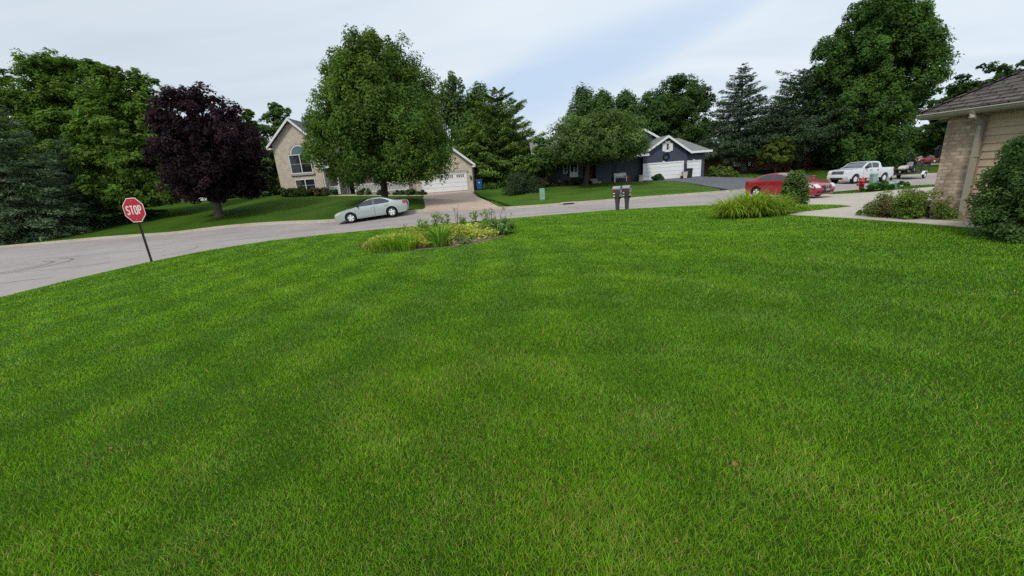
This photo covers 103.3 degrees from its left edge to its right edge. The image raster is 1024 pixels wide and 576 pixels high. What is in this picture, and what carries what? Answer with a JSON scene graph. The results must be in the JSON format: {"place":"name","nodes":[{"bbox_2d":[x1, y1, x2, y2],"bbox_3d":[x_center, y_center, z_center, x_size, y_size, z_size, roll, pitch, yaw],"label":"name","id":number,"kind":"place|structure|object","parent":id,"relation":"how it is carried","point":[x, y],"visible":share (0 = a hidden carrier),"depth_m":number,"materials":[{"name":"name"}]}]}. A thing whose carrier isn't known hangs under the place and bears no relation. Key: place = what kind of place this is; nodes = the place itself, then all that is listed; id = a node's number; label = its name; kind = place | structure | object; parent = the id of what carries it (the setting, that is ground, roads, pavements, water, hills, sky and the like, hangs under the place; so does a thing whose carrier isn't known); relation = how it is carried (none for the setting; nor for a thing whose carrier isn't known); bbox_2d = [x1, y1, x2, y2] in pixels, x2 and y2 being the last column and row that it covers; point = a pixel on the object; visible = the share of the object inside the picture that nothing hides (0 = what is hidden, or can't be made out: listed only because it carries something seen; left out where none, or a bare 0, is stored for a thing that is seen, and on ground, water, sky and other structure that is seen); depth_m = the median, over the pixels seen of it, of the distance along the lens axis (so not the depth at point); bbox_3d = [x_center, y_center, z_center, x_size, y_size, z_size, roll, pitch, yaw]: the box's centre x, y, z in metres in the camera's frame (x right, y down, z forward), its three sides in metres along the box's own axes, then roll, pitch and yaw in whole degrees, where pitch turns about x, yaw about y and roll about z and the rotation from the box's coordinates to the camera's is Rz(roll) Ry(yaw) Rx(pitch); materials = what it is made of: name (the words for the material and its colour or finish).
{"place":"outdoors","nodes":[
{"label":"outdoors","id":0,"kind":"place"},
{"bbox_2d":[0,194,425,245],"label":"lawn","id":1,"kind":"structure","parent":0,"point":[190,216],"depth_m":33.83,"materials":[{"name":"green plant"}]},
{"bbox_2d":[0,97,93,244],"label":"spruce tree","id":2,"kind":"object","parent":1,"relation":"on","point":[19,217],"visible":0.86,"depth_m":30.98,"materials":[{"name":"green plant"}]},
{"bbox_2d":[1,135,133,231],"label":"spruce tree","id":3,"kind":"object","parent":1,"relation":"on","point":[97,210],"visible":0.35,"depth_m":35.23,"materials":[{"name":"green plant"}]},
{"bbox_2d":[59,64,191,221],"bbox_3d":[-33.075,-12.449,35.884,9.619,13.141,9.033,-4,16,0],"label":"ash tree","id":4,"kind":"object","parent":1,"relation":"on","point":[124,135],"visible":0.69,"depth_m":33.74,"materials":[{"name":"green plant"}]},
{"bbox_2d":[108,203,168,220],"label":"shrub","id":5,"kind":"object","parent":1,"relation":"on","point":[149,212],"visible":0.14,"depth_m":38.41,"materials":[{"name":"green plant"}]},
{"bbox_2d":[139,81,272,217],"bbox_3d":[-23.192,-10.395,31.658,8.766,9.859,9.162,-4,16,0],"label":"purple maple tree","id":6,"kind":"object","parent":1,"relation":"on","point":[214,154],"visible":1,"depth_m":29.47,"materials":[{"name":"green plant"}]},
{"bbox_2d":[259,142,280,196],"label":"yew tree","id":7,"kind":"object","parent":1,"relation":"on","point":[274,177],"visible":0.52,"depth_m":45.65,"materials":[{"name":"green plant"}]},
{"bbox_2d":[280,185,312,196],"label":"yew shrub","id":8,"kind":"object","parent":1,"relation":"on","point":[295,192],"visible":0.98,"depth_m":42.08,"materials":[{"name":"green plant"}]},
{"bbox_2d":[310,187,329,195],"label":"yew shrub","id":9,"kind":"object","parent":1,"relation":"on","point":[323,191],"visible":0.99,"depth_m":42.34,"materials":[{"name":"green plant"}]},
{"bbox_2d":[356,188,371,194],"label":"porch shrub","id":10,"kind":"object","parent":1,"relation":"on","point":[362,191],"visible":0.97,"depth_m":43.13,"materials":[{"name":"green plant"}]},
{"bbox_2d":[296,24,462,196],"bbox_3d":[-10.317,-13.013,31.470,12.286,12.672,11.854,-4,16,0],"label":"maple tree","id":11,"kind":"object","parent":1,"relation":"on","point":[382,107],"visible":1,"depth_m":28.56,"materials":[{"name":"green plant"}]},
{"bbox_2d":[403,188,417,194],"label":"porch shrub","id":12,"kind":"object","parent":1,"relation":"on","point":[411,191],"visible":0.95,"depth_m":43.60,"materials":[{"name":"green plant"}]},
{"bbox_2d":[329,195,423,195],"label":"front path","id":13,"kind":"structure","parent":0,"point":[375,195],"depth_m":42.75,"materials":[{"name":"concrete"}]},
{"bbox_2d":[422,191,501,211],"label":"driveway","id":14,"kind":"structure","parent":0,"point":[450,201],"depth_m":33.06,"materials":[{"name":"concrete"}]},
{"bbox_2d":[0,175,936,296],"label":"street","id":15,"kind":"structure","parent":0,"point":[17,258],"depth_m":23.84,"materials":[{"name":"grey asphalt"}]},
{"bbox_2d":[334,197,408,222],"bbox_3d":[-9.767,-5.557,28.295,5.085,1.439,2.130,-10,16,-7],"label":"parked sedan","id":16,"kind":"object","parent":15,"relation":"on","point":[379,206],"visible":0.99,"depth_m":27.52,"materials":[{"name":"silver metal"}]},
{"bbox_2d":[0,173,936,246],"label":"kerb","id":17,"kind":"structure","parent":15,"relation":"on","point":[335,220],"depth_m":29.43,"materials":[{"name":"concrete"}]},
{"bbox_2d":[0,174,936,247],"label":"gutter","id":18,"kind":"object","parent":15,"relation":"on","point":[380,215],"visible":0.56,"depth_m":29.24,"materials":[{"name":"concrete"}]},
{"bbox_2d":[827,161,893,183],"bbox_3d":[33.188,-11.009,38.484,6.388,1.956,2.470,-7,16,-15],"label":"pickup truck","id":19,"kind":"object","parent":15,"relation":"on","point":[853,172],"visible":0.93,"depth_m":37.58,"materials":[{"name":"white paint"}]},
{"bbox_2d":[889,157,932,179],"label":"utility trailer","id":20,"kind":"object","parent":15,"relation":"on","point":[924,173],"visible":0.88,"depth_m":40.55,"materials":[{"name":"black metal"}]},
{"bbox_2d":[895,162,915,172],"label":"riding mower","id":21,"kind":"object","parent":20,"relation":"on","point":[907,167],"visible":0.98,"depth_m":40.33,"materials":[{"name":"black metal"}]},
{"bbox_2d":[4,149,936,226],"bbox_3d":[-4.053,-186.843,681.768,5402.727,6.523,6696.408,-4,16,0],"label":"ground","id":22,"kind":"structure","parent":0,"point":[498,204],"depth_m":35.94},
{"bbox_2d":[0,68,56,160],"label":"ash tree","id":23,"kind":"object","parent":22,"relation":"on","point":[3,72],"visible":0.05,"depth_m":49.35,"materials":[{"name":"green plant"}]},
{"bbox_2d":[0,154,93,218],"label":"yew tree","id":24,"kind":"object","parent":22,"relation":"on","point":[27,194],"visible":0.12,"depth_m":38.84,"materials":[{"name":"green plant"}]},
{"bbox_2d":[0,47,125,208],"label":"ash tree","id":25,"kind":"object","parent":22,"relation":"on","point":[30,106],"visible":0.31,"depth_m":40.01,"materials":[{"name":"green plant"}]},
{"bbox_2d":[38,56,159,209],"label":"ash tree","id":26,"kind":"object","parent":22,"relation":"on","point":[89,61],"visible":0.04,"depth_m":42.33,"materials":[{"name":"green plant"}]},
{"bbox_2d":[240,108,274,191],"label":"ash tree","id":27,"kind":"object","parent":22,"relation":"on","point":[249,114],"visible":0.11,"depth_m":54.69,"materials":[{"name":"green plant"}]},
{"bbox_2d":[253,102,291,184],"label":"ash tree","id":28,"kind":"object","parent":22,"relation":"on","point":[276,110],"visible":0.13,"depth_m":56.26,"materials":[{"name":"green plant"}]},
{"bbox_2d":[266,118,476,193],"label":"brick house","id":29,"kind":"structure","parent":22,"relation":"on","point":[293,170],"depth_m":43.16,"materials":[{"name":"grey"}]},
{"bbox_2d":[290,145,303,153],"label":"arched window","id":30,"kind":"structure","parent":29,"relation":"in","point":[296,149],"depth_m":42.23,"materials":[{"name":"teal glass"}]},
{"bbox_2d":[288,154,312,173],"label":"window","id":31,"kind":"structure","parent":29,"relation":"in","point":[297,166],"depth_m":42.64,"materials":[{"name":"black glass"}]},
{"bbox_2d":[295,178,315,189],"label":"window","id":32,"kind":"structure","parent":29,"relation":"in","point":[307,183],"depth_m":43.13,"materials":[{"name":"black glass"}]},
{"bbox_2d":[421,172,467,192],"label":"garage door","id":33,"kind":"structure","parent":29,"relation":"in","point":[456,181],"depth_m":45.37,"materials":[{"name":"white metal"}]},
{"bbox_2d":[437,71,470,147],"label":"ash tree","id":34,"kind":"object","parent":22,"relation":"on","point":[453,102],"visible":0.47,"depth_m":59.29,"materials":[{"name":"green plant"}]},
{"bbox_2d":[458,127,499,181],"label":"sumac tree","id":35,"kind":"object","parent":22,"relation":"on","point":[477,151],"visible":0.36,"depth_m":48.46,"materials":[{"name":"green plant"}]},
{"bbox_2d":[454,80,515,161],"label":"ash tree","id":36,"kind":"object","parent":22,"relation":"on","point":[477,93],"visible":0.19,"depth_m":57.93,"materials":[{"name":"green plant"}]},
{"bbox_2d":[564,82,597,132],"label":"cottonwood tree","id":37,"kind":"object","parent":22,"relation":"on","point":[582,106],"visible":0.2,"depth_m":70.63,"materials":[{"name":"green plant"}]},
{"bbox_2d":[583,87,618,117],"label":"cottonwood tree","id":38,"kind":"object","parent":22,"relation":"on","point":[602,101],"visible":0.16,"depth_m":67.42,"materials":[{"name":"green plant"}]},
{"bbox_2d":[529,128,712,183],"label":"navy house","id":39,"kind":"structure","parent":22,"relation":"on","point":[668,157],"depth_m":46.23,"materials":[{"name":"blue wood"}]},
{"bbox_2d":[643,161,683,179],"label":"garage door","id":40,"kind":"structure","parent":39,"relation":"in","point":[673,169],"depth_m":46.38,"materials":[{"name":"white metal"}]},
{"bbox_2d":[687,159,700,176],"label":"garage door","id":41,"kind":"structure","parent":39,"relation":"in","point":[696,165],"depth_m":46.68,"materials":[{"name":"white metal"}]},
{"bbox_2d":[605,88,641,135],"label":"cottonwood tree","id":42,"kind":"object","parent":22,"relation":"on","point":[626,100],"visible":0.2,"depth_m":65.71,"materials":[{"name":"green plant"}]},
{"bbox_2d":[634,73,718,145],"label":"maple tree","id":43,"kind":"object","parent":22,"relation":"on","point":[671,111],"visible":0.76,"depth_m":58.20,"materials":[{"name":"green plant"}]},
{"bbox_2d":[707,164,732,176],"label":"border shrub","id":44,"kind":"object","parent":22,"relation":"on","point":[718,171],"visible":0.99,"depth_m":48.08,"materials":[{"name":"green plant"}]},
{"bbox_2d":[704,139,824,173],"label":"hedge","id":45,"kind":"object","parent":22,"relation":"on","point":[807,164],"depth_m":58.19,"materials":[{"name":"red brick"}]},
{"bbox_2d":[898,130,923,157],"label":"woodland tree","id":46,"kind":"object","parent":22,"relation":"on","point":[913,153],"visible":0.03,"depth_m":86.73,"materials":[{"name":"green plant"}]},
{"bbox_2d":[905,120,942,157],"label":"oak tree","id":47,"kind":"object","parent":22,"relation":"on","point":[923,145],"visible":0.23,"depth_m":69.76,"materials":[{"name":"green plant"}]},
{"bbox_2d":[917,69,1023,219],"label":"tan house","id":48,"kind":"structure","parent":22,"relation":"on","point":[985,121],"depth_m":9.66,"materials":[{"name":"brick"}]},
{"bbox_2d":[0,184,1023,575],"bbox_3d":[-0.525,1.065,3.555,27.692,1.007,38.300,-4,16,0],"label":"lawn","id":49,"kind":"structure","parent":0,"point":[262,419],"depth_m":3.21,"materials":[{"name":"plant"}]},
{"bbox_2d":[122,198,152,261],"bbox_3d":[-14.192,-2.012,15.587,0.900,2.850,0.070,-3,16,8],"label":"stop sign","id":50,"kind":"object","parent":49,"relation":"on","point":[134,209],"visible":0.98,"depth_m":15.33,"materials":[{"name":"red metal"}]},
{"bbox_2d":[370,232,504,251],"bbox_3d":[-2.686,-1.710,14.625,4.972,0.185,4.324,-4,16,0],"label":"flower bed","id":51,"kind":"object","parent":49,"relation":"on","point":[481,240],"visible":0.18,"depth_m":13.08,"materials":[{"name":"brown soil"}]},
{"bbox_2d":[362,233,387,251],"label":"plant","id":52,"kind":"object","parent":51,"relation":"on","point":[377,247],"visible":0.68,"depth_m":12.81,"materials":[{"name":"green plant"}]},
{"bbox_2d":[374,231,408,251],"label":"iris clump","id":53,"kind":"object","parent":51,"relation":"on","point":[391,246],"visible":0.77,"depth_m":12.58,"materials":[{"name":"green plant"}]},
{"bbox_2d":[388,230,422,250],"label":"iris clump","id":54,"kind":"object","parent":51,"relation":"on","point":[405,244],"visible":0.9,"depth_m":12.46,"materials":[{"name":"green plant"}]},
{"bbox_2d":[417,218,428,233],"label":"tall weed","id":55,"kind":"object","parent":51,"relation":"on","point":[425,222],"visible":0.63,"depth_m":15.97,"materials":[{"name":"green plant"}]},
{"bbox_2d":[368,223,500,248],"bbox_3d":[-2.751,-1.945,14.562,4.690,0.614,4.365,-4,16,0],"label":"ground cover","id":56,"kind":"object","parent":51,"relation":"on","point":[425,243],"visible":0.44,"depth_m":13.99,"materials":[{"name":"green plant"}]},
{"bbox_2d":[431,211,439,228],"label":"tall weed","id":57,"kind":"object","parent":51,"relation":"on","point":[436,219],"visible":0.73,"depth_m":16.11,"materials":[{"name":"green plant"}]},
{"bbox_2d":[418,220,455,246],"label":"iris clump","id":58,"kind":"object","parent":51,"relation":"on","point":[438,237],"visible":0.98,"depth_m":12.53,"materials":[{"name":"green plant"}]},
{"bbox_2d":[448,237,468,244],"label":"flowering plant","id":59,"kind":"object","parent":51,"relation":"on","point":[462,241],"visible":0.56,"depth_m":12.81,"materials":[{"name":"green plant"}]},
{"bbox_2d":[451,240,476,244],"bbox_3d":[-1.675,-1.512,13.350,1.007,0.045,1.182,8,20,38],"label":"gravel patch","id":60,"kind":"object","parent":51,"relation":"on","point":[461,244],"visible":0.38,"depth_m":13.23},
{"bbox_2d":[453,230,475,241],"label":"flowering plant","id":61,"kind":"object","parent":60,"relation":"on","point":[462,236],"visible":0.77,"depth_m":13.27,"materials":[{"name":"green plant"}]},
{"bbox_2d":[456,222,480,236],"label":"flowering plant","id":62,"kind":"object","parent":51,"relation":"on","point":[476,225],"visible":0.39,"depth_m":15.06,"materials":[{"name":"yellow plant"}]},
{"bbox_2d":[468,210,479,225],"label":"tall weed","id":63,"kind":"object","parent":51,"relation":"on","point":[474,216],"visible":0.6,"depth_m":15.87,"materials":[{"name":"green plant"}]},
{"bbox_2d":[479,218,516,235],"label":"flowering plant","id":64,"kind":"object","parent":51,"relation":"on","point":[504,226],"visible":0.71,"depth_m":14.66,"materials":[{"name":"green plant"}]},
{"bbox_2d":[612,186,622,209],"bbox_3d":[5.634,-4.793,21.647,0.437,1.254,0.326,10,21,41],"label":"mailbox","id":65,"kind":"object","parent":49,"relation":"on","point":[617,192],"visible":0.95,"depth_m":21.52,"materials":[{"name":"grey plastic"}]},
{"bbox_2d":[622,185,631,208],"bbox_3d":[6.180,-4.872,21.793,0.437,1.254,0.326,10,21,41],"label":"mailbox","id":66,"kind":"object","parent":49,"relation":"on","point":[626,191],"visible":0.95,"depth_m":21.66,"materials":[{"name":"grey plastic"}]},
{"bbox_2d":[701,194,756,217],"bbox_3d":[7.911,-3.016,14.747,2.182,0.896,2.275,-4,16,0],"label":"daylily clump","id":67,"kind":"object","parent":49,"relation":"on","point":[724,209],"visible":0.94,"depth_m":14.45,"materials":[{"name":"green plant"}]},
{"bbox_2d":[713,186,783,215],"bbox_3d":[8.892,-3.319,15.157,2.650,1.124,2.772,-4,16,0],"label":"daylily clump","id":68,"kind":"object","parent":49,"relation":"on","point":[763,194],"visible":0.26,"depth_m":14.87,"materials":[{"name":"green plant"}]},
{"bbox_2d":[730,190,791,217],"bbox_3d":[8.834,-3.063,14.514,2.258,0.956,2.147,10,21,41],"label":"daylily clump","id":69,"kind":"object","parent":49,"relation":"on","point":[762,208],"visible":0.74,"depth_m":14.18,"materials":[{"name":"green plant"}]},
{"bbox_2d":[752,192,804,215],"bbox_3d":[9.514,-3.144,14.747,2.218,0.880,2.114,-4,16,0],"label":"daylily clump","id":70,"kind":"object","parent":49,"relation":"on","point":[782,207],"visible":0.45,"depth_m":14.34,"materials":[{"name":"green plant"}]},
{"bbox_2d":[779,169,812,205],"bbox_3d":[10.844,-3.828,15.487,1.096,1.389,1.143,-18,20,-39],"label":"rose shrub","id":71,"kind":"object","parent":49,"relation":"on","point":[794,185],"visible":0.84,"depth_m":15.30,"materials":[{"name":"green plant"}]},
{"bbox_2d":[962,131,1023,243],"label":"viburnum shrub","id":72,"kind":"object","parent":49,"relation":"on","point":[1004,180],"visible":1,"depth_m":7.48,"materials":[{"name":"green plant"}]},
{"bbox_2d":[0,0,1023,144],"label":"sky","id":73,"kind":"structure","parent":0,"point":[254,54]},
{"bbox_2d":[475,181,719,205],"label":"lawn","id":74,"kind":"structure","parent":0,"point":[576,193],"depth_m":36.11,"materials":[{"name":"green plant"}]},
{"bbox_2d":[453,85,546,189],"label":"white pine tree","id":75,"kind":"object","parent":74,"relation":"on","point":[512,165],"visible":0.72,"depth_m":48.50,"materials":[{"name":"green plant"}]},
{"bbox_2d":[500,172,546,194],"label":"round shrub","id":76,"kind":"object","parent":74,"relation":"on","point":[519,182],"visible":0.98,"depth_m":39.04,"materials":[{"name":"green plant"}]},
{"bbox_2d":[523,137,557,178],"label":"ash tree","id":77,"kind":"object","parent":74,"relation":"on","point":[531,167],"visible":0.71,"depth_m":42.70,"materials":[{"name":"green plant"}]},
{"bbox_2d":[538,174,555,186],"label":"hydrangea shrub","id":78,"kind":"object","parent":74,"relation":"on","point":[547,181],"visible":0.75,"depth_m":43.70,"materials":[{"name":"green plant"}]},
{"bbox_2d":[561,177,591,185],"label":"yew shrub","id":79,"kind":"object","parent":74,"relation":"on","point":[573,181],"visible":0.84,"depth_m":43.58,"materials":[{"name":"green plant"}]},
{"bbox_2d":[536,107,656,185],"bbox_3d":[8.172,-13.675,40.051,11.586,7.297,11.208,-4,16,0],"label":"apple tree","id":80,"kind":"object","parent":74,"relation":"on","point":[592,139],"visible":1,"depth_m":37.33,"materials":[{"name":"green plant"}]},
{"bbox_2d":[614,173,626,181],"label":"garden bench","id":81,"kind":"object","parent":74,"relation":"on","point":[621,175],"visible":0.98,"depth_m":45.66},
{"bbox_2d":[643,177,754,190],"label":"driveway","id":82,"kind":"structure","parent":0,"point":[727,183],"depth_m":41.37,"materials":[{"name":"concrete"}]},
{"bbox_2d":[704,165,938,180],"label":"lawn","id":83,"kind":"structure","parent":0,"point":[820,173],"depth_m":50.58,"materials":[{"name":"green plant"}]},
{"bbox_2d":[693,62,807,170],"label":"spruce tree","id":84,"kind":"object","parent":83,"relation":"on","point":[734,111],"visible":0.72,"depth_m":52.90,"materials":[{"name":"green plant"}]},
{"bbox_2d":[734,169,773,173],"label":"landscape edging","id":85,"kind":"object","parent":83,"relation":"on","point":[756,171],"visible":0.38,"depth_m":53.19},
{"bbox_2d":[755,136,797,172],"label":"plum tree","id":86,"kind":"object","parent":83,"relation":"on","point":[778,150],"visible":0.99,"depth_m":48.03,"materials":[{"name":"green plant"}]},
{"bbox_2d":[722,65,896,170],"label":"pine tree","id":87,"kind":"object","parent":83,"relation":"on","point":[796,129],"visible":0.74,"depth_m":49.79,"materials":[{"name":"green plant"}]},
{"bbox_2d":[801,0,964,168],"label":"silver maple tree","id":88,"kind":"object","parent":83,"relation":"on","point":[889,50],"visible":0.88,"depth_m":45.24,"materials":[{"name":"green plant"}]},
{"bbox_2d":[881,155,918,167],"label":"border shrub","id":89,"kind":"object","parent":83,"relation":"on","point":[906,159],"visible":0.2,"depth_m":57.33,"materials":[{"name":"green plant"}]},
{"bbox_2d":[920,73,979,142],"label":"oak tree","id":90,"kind":"object","parent":83,"relation":"on","point":[935,131],"visible":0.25,"depth_m":60.26,"materials":[{"name":"green plant"}]},
{"bbox_2d":[929,61,1021,127],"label":"oak tree","id":91,"kind":"object","parent":83,"relation":"on","point":[1006,69],"visible":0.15,"depth_m":57.14,"materials":[{"name":"green plant"}]},
{"bbox_2d":[773,187,933,207],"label":"driveway","id":92,"kind":"structure","parent":0,"point":[856,199],"depth_m":19.31,"materials":[{"name":"concrete"}]},
{"bbox_2d":[745,172,834,195],"bbox_3d":[14.999,-5.638,22.096,1.953,1.312,4.428,-9,16,-16],"label":"parked sedan","id":93,"kind":"object","parent":92,"relation":"on","point":[776,180],"visible":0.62,"depth_m":21.84,"materials":[{"name":"red paint"}]},
{"bbox_2d":[830,184,934,193],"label":"lawn","id":94,"kind":"structure","parent":0,"point":[877,190],"depth_m":23.30,"materials":[{"name":"plant"}]},
{"bbox_2d":[869,173,878,189],"bbox_3d":[20.663,-6.033,23.208,0.290,1.030,0.290,-4,16,0],"label":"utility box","id":95,"kind":"object","parent":94,"relation":"on","point":[873,178],"visible":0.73,"depth_m":23.05,"materials":[{"name":"green metal"}]},
{"bbox_2d":[859,180,895,191],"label":"leafy plant","id":96,"kind":"object","parent":94,"relation":"on","point":[878,185],"visible":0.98,"depth_m":22.50,"materials":[{"name":"green plant"}]},
{"bbox_2d":[788,206,1021,229],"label":"path","id":97,"kind":"structure","parent":0,"point":[847,212],"depth_m":12.10,"materials":[{"name":"concrete"}]},
{"bbox_2d":[862,212,973,221],"bbox_3d":[11.975,0.942,0.139,2.260,0.689,27.280,-4,16,0],"label":"planting bed","id":98,"kind":"object","parent":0,"point":[961,220],"visible":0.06,"depth_m":10.20,"materials":[{"name":"brown soil"}]},
{"bbox_2d":[860,186,930,216],"bbox_3d":[11.149,-2.494,11.654,1.688,0.890,1.670,-4,16,0],"label":"azalea shrub","id":99,"kind":"object","parent":98,"relation":"on","point":[879,197],"visible":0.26,"depth_m":11.79,"materials":[{"name":"green plant"}]},
{"bbox_2d":[868,198,928,217],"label":"azalea shrub","id":100,"kind":"object","parent":98,"relation":"on","point":[885,203],"visible":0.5,"depth_m":11.39,"materials":[{"name":"green plant"}]},
{"bbox_2d":[898,212,921,218],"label":"leafy plant","id":101,"kind":"object","parent":98,"relation":"on","point":[910,216],"visible":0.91,"depth_m":10.70,"materials":[{"name":"green plant"}]},
{"bbox_2d":[888,188,962,219],"bbox_3d":[10.952,-2.234,10.718,1.567,0.847,1.457,10,21,41],"label":"azalea shrub","id":102,"kind":"object","parent":98,"relation":"on","point":[944,211],"visible":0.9,"depth_m":10.52,"materials":[{"name":"green plant"}]},
{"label":"far road","id":103,"kind":"structure","parent":0,"visible":0},
{"bbox_2d":[912,155,938,162],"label":"parked coupe","id":104,"kind":"object","parent":103,"relation":"on","point":[934,160],"visible":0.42,"depth_m":80.06,"materials":[{"name":"red paint"}]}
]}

